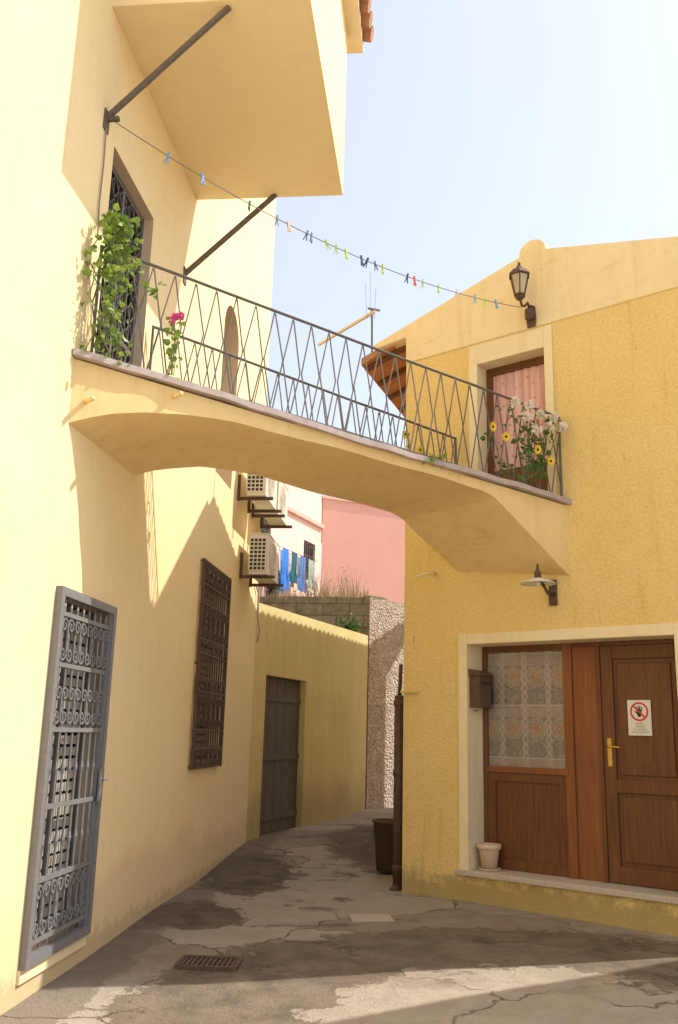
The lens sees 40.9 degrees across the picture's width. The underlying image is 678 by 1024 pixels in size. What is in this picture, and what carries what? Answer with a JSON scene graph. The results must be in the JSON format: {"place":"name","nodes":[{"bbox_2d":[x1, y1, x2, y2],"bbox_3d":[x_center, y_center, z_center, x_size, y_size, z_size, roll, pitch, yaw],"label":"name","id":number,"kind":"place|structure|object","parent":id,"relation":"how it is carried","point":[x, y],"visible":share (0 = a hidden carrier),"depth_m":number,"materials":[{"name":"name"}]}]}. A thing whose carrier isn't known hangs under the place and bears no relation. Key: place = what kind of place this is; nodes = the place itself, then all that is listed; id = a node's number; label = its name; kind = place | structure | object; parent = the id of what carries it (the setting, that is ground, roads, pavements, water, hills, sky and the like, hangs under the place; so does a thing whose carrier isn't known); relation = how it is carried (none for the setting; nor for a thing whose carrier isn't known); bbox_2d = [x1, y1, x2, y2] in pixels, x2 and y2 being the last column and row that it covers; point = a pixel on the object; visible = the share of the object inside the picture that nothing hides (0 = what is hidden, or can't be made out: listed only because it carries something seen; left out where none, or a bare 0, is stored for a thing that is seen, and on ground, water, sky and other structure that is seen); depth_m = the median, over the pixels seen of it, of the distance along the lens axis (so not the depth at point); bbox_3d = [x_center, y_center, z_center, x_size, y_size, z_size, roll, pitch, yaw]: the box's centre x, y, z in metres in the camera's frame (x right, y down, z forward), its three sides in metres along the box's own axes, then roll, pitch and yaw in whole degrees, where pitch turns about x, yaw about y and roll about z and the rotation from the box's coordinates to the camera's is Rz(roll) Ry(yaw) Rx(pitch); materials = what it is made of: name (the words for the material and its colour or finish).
{"place":"outdoors","nodes":[
{"label":"outdoors","id":0,"kind":"place"},
{"bbox_2d":[0,807,677,1023],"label":"ground","id":1,"kind":"structure","parent":0,"point":[274,909],"depth_m":6.38,"materials":[{"name":"concrete"}]},
{"bbox_2d":[0,0,373,1015],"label":"yellow house","id":2,"kind":"structure","parent":1,"relation":"on","point":[128,604],"depth_m":6.92,"materials":[{"name":"paint"}]},
{"bbox_2d":[34,605,93,935],"bbox_3d":[-1.905,1.665,5.976,0.100,2.140,0.940,0,-14,6],"label":"inner door","id":3,"kind":"structure","parent":2,"relation":"in","point":[55,736],"depth_m":6.16,"materials":[{"name":"grey metal"}]},
{"bbox_2d":[95,165,143,363],"bbox_3d":[-1.744,-1.710,7.025,0.040,1.800,0.994,0,-14,6],"label":"balcony door","id":4,"kind":"structure","parent":2,"relation":"in","point":[122,196],"depth_m":7.28,"materials":[{"name":"metal"}]},
{"bbox_2d":[188,558,231,769],"bbox_3d":[-1.442,1.636,9.673,0.233,2.090,1.268,0,-14,6],"label":"window","id":5,"kind":"structure","parent":2,"relation":"in","point":[203,698],"depth_m":9.61,"materials":[{"name":"metal"}]},
{"bbox_2d":[256,587,260,642],"bbox_3d":[-1.097,1.356,12.133,0.048,0.762,0.222,-3,-14,17],"label":"condensate hose","id":6,"kind":"object","parent":2,"relation":"attached to","point":[258,615],"visible":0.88,"depth_m":12.17,"materials":[{"name":"grey plastic"}]},
{"bbox_2d":[237,474,281,512],"bbox_3d":[-0.979,-0.337,11.380,0.440,0.555,0.800,0,-14,6],"label":"air conditioner","id":7,"kind":"object","parent":2,"relation":"attached to","point":[261,493],"visible":0.61,"depth_m":11.07,"materials":[{"name":"metal"}]},
{"bbox_2d":[239,533,282,586],"bbox_3d":[-0.968,0.621,11.505,0.440,0.555,0.800,0,-14,6],"label":"air conditioner","id":8,"kind":"object","parent":2,"relation":"attached to","point":[263,564],"visible":1,"depth_m":11.16,"materials":[{"name":"metal"}]},
{"bbox_2d":[251,481,291,528],"bbox_3d":[-0.891,-0.122,12.250,0.440,0.555,0.800,0,-14,6],"label":"air conditioner","id":9,"kind":"object","parent":2,"relation":"attached to","point":[276,520],"visible":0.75,"depth_m":12.18,"materials":[{"name":"metal"}]},
{"bbox_2d":[115,122,520,307],"bbox_3d":[0.091,-2.349,7.850,4.422,0.262,0.008,12,-17,-36],"label":"clothesline","id":10,"kind":"object","parent":2,"relation":"attached to","point":[295,227],"visible":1,"depth_m":7.46,"materials":[{"name":"grey"}]},
{"bbox_2d":[164,152,169,163],"bbox_3d":[-1.286,-2.655,6.818,0.034,0.094,0.014,12,-14,2],"label":"clothes peg","id":11,"kind":"object","parent":10,"relation":"attached to","point":[167,157],"visible":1,"depth_m":6.81,"materials":[{"name":"plastic"}]},
{"bbox_2d":[200,173,204,184],"bbox_3d":[-1.050,-2.559,6.984,0.034,0.094,0.014,4,-12,-44],"label":"clothes peg","id":12,"kind":"object","parent":10,"relation":"attached to","point":[202,177],"visible":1,"depth_m":6.98,"materials":[{"name":"plastic"}]},
{"bbox_2d":[286,221,291,231],"bbox_3d":[-0.412,-2.340,7.446,0.014,0.094,0.034,-12,0,44],"label":"clothes peg","id":13,"kind":"object","parent":10,"relation":"attached to","point":[288,226],"visible":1,"depth_m":7.44,"materials":[{"name":"plastic"}]},
{"bbox_2d":[344,248,348,259],"bbox_3d":[0.063,-2.215,7.799,0.014,0.094,0.034,-9,-1,36],"label":"clothes peg","id":14,"kind":"object","parent":10,"relation":"attached to","point":[346,255],"visible":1,"depth_m":7.79,"materials":[{"name":"plastic"}]},
{"bbox_2d":[413,276,416,285],"bbox_3d":[0.689,-2.103,8.274,0.034,0.094,0.014,4,-12,-42],"label":"clothes peg","id":15,"kind":"object","parent":10,"relation":"attached to","point":[414,281],"visible":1,"depth_m":8.27,"materials":[{"name":"plastic"}]},
{"bbox_2d":[68,245,571,575],"bbox_3d":[-0.108,-0.539,7.715,4.796,1.800,1.260,11,-17,-34],"label":"footbridge","id":16,"kind":"object","parent":2,"relation":"attached to","point":[134,420],"visible":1,"depth_m":7.45,"materials":[{"name":"paint"}]},
{"bbox_2d":[79,203,167,365],"bbox_3d":[-1.489,-1.527,6.256,0.607,1.160,0.271,11,-16,-33],"label":"climbing vine","id":17,"kind":"object","parent":16,"relation":"attached to","point":[116,226],"visible":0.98,"depth_m":6.22,"materials":[{"name":"green plant"}]},
{"bbox_2d":[163,312,186,377],"bbox_3d":[-1.184,-1.190,6.448,0.158,0.488,0.205,6,-15,-19],"label":"geranium","id":18,"kind":"object","parent":16,"relation":"on","point":[175,317],"visible":1,"depth_m":6.43,"materials":[{"name":"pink plant"}]},
{"bbox_2d":[389,430,442,459],"bbox_3d":[0.667,-0.532,8.973,1.182,0.544,0.166,11,-17,-35],"label":"sunflower garland","id":19,"kind":"object","parent":16,"relation":"on","point":[419,449],"visible":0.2,"depth_m":9.01,"materials":[{"name":"yellow plant"}]},
{"bbox_2d":[423,452,447,467],"bbox_3d":[0.810,-0.441,7.634,0.198,0.129,0.222,-2,-14,16],"label":"trailing plant","id":20,"kind":"object","parent":16,"relation":"hanging from","point":[443,456],"visible":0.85,"depth_m":7.61,"materials":[{"name":"green plant"}]},
{"bbox_2d":[480,422,554,481],"bbox_3d":[1.630,-0.505,8.254,0.832,0.487,0.183,11,-16,-33],"label":"sunflower garland","id":21,"kind":"object","parent":16,"relation":"on","point":[537,449],"visible":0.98,"depth_m":8.17,"materials":[{"name":"yellow plant"}]},
{"bbox_2d":[496,396,567,484],"bbox_3d":[1.781,-0.642,8.387,0.812,0.763,0.253,11,-16,-33],"label":"rose bush","id":22,"kind":"object","parent":16,"relation":"on","point":[563,426],"visible":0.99,"depth_m":8.36,"materials":[{"name":"white plant"}]},
{"bbox_2d":[174,954,242,971],"bbox_3d":[-0.881,3.075,6.162,0.420,0.060,0.300,1,-14,3],"label":"drain cover","id":23,"kind":"object","parent":1,"relation":"on","point":[179,964],"visible":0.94,"depth_m":6.13,"materials":[{"name":"metal"}]},
{"bbox_2d":[258,483,324,596],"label":"house","id":24,"kind":"structure","parent":1,"relation":"on","point":[302,536],"depth_m":25.37,"materials":[{"name":"paint"}]},
{"bbox_2d":[260,518,270,534],"bbox_3d":[-1.949,0.378,23.294,0.148,0.800,0.700,-4,-15,22],"label":"window","id":25,"kind":"structure","parent":24,"relation":"in","point":[265,530],"depth_m":23.40,"materials":[{"name":"grey metal"}]},
{"bbox_2d":[266,587,277,596],"bbox_3d":[-1.766,2.360,23.380,0.148,1.200,0.700,-4,-15,22],"label":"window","id":26,"kind":"structure","parent":24,"relation":"in","point":[270,589],"depth_m":23.49,"materials":[{"name":"brown metal"}]},
{"bbox_2d":[304,540,315,579],"bbox_3d":[-0.890,1.400,25.680,0.148,1.100,0.750,-4,-15,22],"label":"window","id":27,"kind":"structure","parent":24,"relation":"in","point":[308,548],"depth_m":25.74,"materials":[{"name":"brown metal"}]},
{"bbox_2d":[246,603,367,841],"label":"garden wall","id":28,"kind":"structure","parent":1,"relation":"on","point":[307,764],"depth_m":13.69,"materials":[{"name":"yellow paint"}]},
{"bbox_2d":[259,676,300,834],"bbox_3d":[-0.850,3.432,12.897,0.097,2.120,1.480,-3,-15,19],"label":"door","id":29,"kind":"structure","parent":28,"relation":"in","point":[278,811],"depth_m":12.93,"materials":[{"name":"grey wood"}]},
{"bbox_2d":[335,612,364,632],"bbox_3d":[0.192,2.131,16.684,0.573,0.597,0.275,2,-14,0],"label":"ivy","id":30,"kind":"object","parent":28,"relation":"on","point":[349,626],"visible":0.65,"depth_m":16.66,"materials":[{"name":"green plant"}]},
{"bbox_2d":[257,595,403,808],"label":"stone wall","id":31,"kind":"structure","parent":1,"relation":"on","point":[382,627],"depth_m":16.92,"materials":[{"name":"beige stone"}]},
{"bbox_2d":[259,567,369,597],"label":"dry weeds","id":32,"kind":"object","parent":31,"relation":"on","point":[324,593],"visible":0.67,"depth_m":17.51,"materials":[{"name":"brown plant"}]},
{"bbox_2d":[320,495,404,603],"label":"salmon house","id":33,"kind":"structure","parent":1,"relation":"on","point":[366,543],"depth_m":27.06,"materials":[{"name":"paint"}]},
{"bbox_2d":[348,914,393,921],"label":"inspection slab","id":34,"kind":"structure","parent":1,"relation":"on","point":[370,917],"depth_m":7.62,"materials":[{"name":"grey concrete"}]},
{"bbox_2d":[370,818,392,872],"bbox_3d":[0.532,3.655,9.972,0.395,0.530,0.364,2,-14,0],"label":"waste bin","id":35,"kind":"object","parent":1,"relation":"on","point":[383,833],"visible":0.72,"depth_m":9.85,"materials":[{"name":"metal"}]},
{"bbox_2d":[361,236,677,936],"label":"ochre house","id":36,"kind":"structure","parent":1,"relation":"on","point":[552,777],"depth_m":8.53,"materials":[{"name":"paint"}]},
{"bbox_2d":[318,271,379,351],"bbox_3d":[0.062,-2.272,11.199,0.182,1.120,1.201,11,-17,-35],"label":"roof antenna","id":37,"kind":"object","parent":36,"relation":"on","point":[373,311],"visible":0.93,"depth_m":10.89,"materials":[{"name":"metal"}]},
{"bbox_2d":[389,664,403,890],"bbox_3d":[0.594,2.689,9.225,0.115,2.265,0.168,-4,-15,22],"label":"drainpipe","id":38,"kind":"object","parent":36,"relation":"attached to","point":[398,795],"visible":0.87,"depth_m":9.19,"materials":[{"name":"metal"}]},
{"bbox_2d":[416,571,436,577],"bbox_3d":[0.888,0.636,9.224,0.273,0.101,0.040,12,-17,-38],"label":"overflow spout","id":39,"kind":"object","parent":36,"relation":"attached to","point":[428,573],"visible":1,"depth_m":9.22,"materials":[{"name":"beige paint"}]},
{"bbox_2d":[468,669,492,711],"bbox_3d":[1.378,1.743,8.854,0.138,0.410,0.270,-10,-18,38],"label":"mailbox","id":40,"kind":"object","parent":36,"relation":"attached to","point":[480,689],"visible":1,"depth_m":8.80,"materials":[{"name":"metal"}]},
{"bbox_2d":[477,843,501,871],"bbox_3d":[1.400,3.214,8.471,0.228,0.230,0.228,-10,-18,38],"label":"flower pot","id":41,"kind":"object","parent":36,"relation":"on","point":[489,854],"visible":1,"depth_m":8.40,"materials":[{"name":"beige ceramic"}]},
{"bbox_2d":[486,356,547,490],"bbox_3d":[1.852,-0.779,9.233,0.760,1.580,0.060,-10,-18,38],"label":"balcony door","id":42,"kind":"structure","parent":36,"relation":"in","point":[525,380],"depth_m":9.33,"materials":[{"name":"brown wood"}]},
{"bbox_2d":[509,262,535,327],"bbox_3d":[1.845,-2.196,9.102,0.230,0.630,0.347,-10,-18,38],"label":"wall lantern","id":43,"kind":"object","parent":36,"relation":"attached to","point":[518,276],"depth_m":9.02,"materials":[{"name":"metal"}]},
{"bbox_2d":[520,563,557,605],"bbox_3d":[1.862,0.645,8.251,0.320,0.350,0.460,-24,-29,61],"label":"wall lamp","id":44,"kind":"object","parent":36,"relation":"attached to","point":[537,580],"visible":1,"depth_m":8.30,"materials":[{"name":"metal"}]},
{"bbox_2d":[482,643,666,878],"bbox_3d":[2.204,2.237,8.263,2.020,2.080,0.090,-10,-18,38],"label":"door","id":45,"kind":"structure","parent":36,"relation":"in","point":[530,788],"depth_m":8.57,"materials":[{"name":"brown wood"}]},
{"bbox_2d":[600,643,677,890],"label":"door","id":46,"kind":"structure","parent":36,"relation":"in","point":[641,772],"depth_m":7.89,"materials":[{"name":"brown wood"}]},
{"bbox_2d":[627,700,651,735],"bbox_3d":[2.637,1.805,7.974,0.210,0.305,0.007,-10,-18,38],"label":"prohibition sign","id":47,"kind":"object","parent":46,"relation":"attached to","point":[639,719],"visible":1,"depth_m":7.97,"materials":[{"name":"white paper"}]},
{"bbox_2d":[266,0,677,582],"label":"sky","id":48,"kind":"structure","parent":0,"point":[476,131],"materials":[{"name":"blue"}]},
{"bbox_3d":[-1.421,1.158,23.595,0.554,0.268,2.822,-4,-15,22],"label":"drying rack","id":49,"kind":"object","parent":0,"visible":0},
{"bbox_2d":[278,547,280,583],"bbox_3d":[-1.573,1.300,22.600,0.064,1.000,0.558,-4,-15,22],"label":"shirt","id":50,"kind":"object","parent":49,"relation":"hanging from","point":[279,577],"visible":0.12,"depth_m":22.74,"materials":[{"name":"fabric"}]},
{"bbox_2d":[278,550,284,593],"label":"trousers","id":51,"kind":"object","parent":49,"relation":"hanging from","point":[280,589],"visible":0.23,"depth_m":23.32,"materials":[{"name":"fabric"}]},
{"bbox_2d":[280,548,289,589],"bbox_3d":[-1.370,1.445,23.069,0.069,1.050,0.558,-4,-15,22],"label":"shirt","id":52,"kind":"object","parent":49,"relation":"hanging from","point":[285,580],"visible":0.98,"depth_m":23.09,"materials":[{"name":"fabric"}]},
{"bbox_2d":[288,554,293,586],"bbox_3d":[-1.247,1.543,23.880,0.067,0.850,0.360,-4,-15,22],"label":"towel","id":53,"kind":"object","parent":49,"relation":"hanging from","point":[290,561],"visible":0.27,"depth_m":23.82,"materials":[{"name":"fabric"}]},
{"bbox_2d":[288,552,297,583],"bbox_3d":[-1.163,1.445,23.573,0.069,0.800,0.558,-4,-15,22],"label":"shirt","id":54,"kind":"object","parent":49,"relation":"hanging from","point":[292,575],"visible":0.99,"depth_m":23.56,"materials":[{"name":"fabric"}]},
{"bbox_2d":[297,558,299,579],"bbox_3d":[-1.041,1.616,24.365,0.069,0.750,0.360,-4,-15,22],"label":"towel","id":55,"kind":"object","parent":49,"relation":"hanging from","point":[298,564],"visible":0.33,"depth_m":24.25,"materials":[{"name":"fabric"}]},
{"bbox_2d":[297,555,306,592],"bbox_3d":[-0.960,1.639,24.028,0.068,0.950,0.558,-4,-15,22],"label":"shirt","id":56,"kind":"object","parent":49,"relation":"hanging from","point":[300,582],"visible":0.91,"depth_m":23.98,"materials":[{"name":"fabric"}]},
{"bbox_2d":[307,559,314,589],"bbox_3d":[-0.753,1.687,24.520,0.064,0.800,0.558,-4,-15,22],"label":"shirt","id":57,"kind":"object","parent":49,"relation":"hanging from","point":[311,567],"visible":0.82,"depth_m":24.53,"materials":[{"name":"fabric"}]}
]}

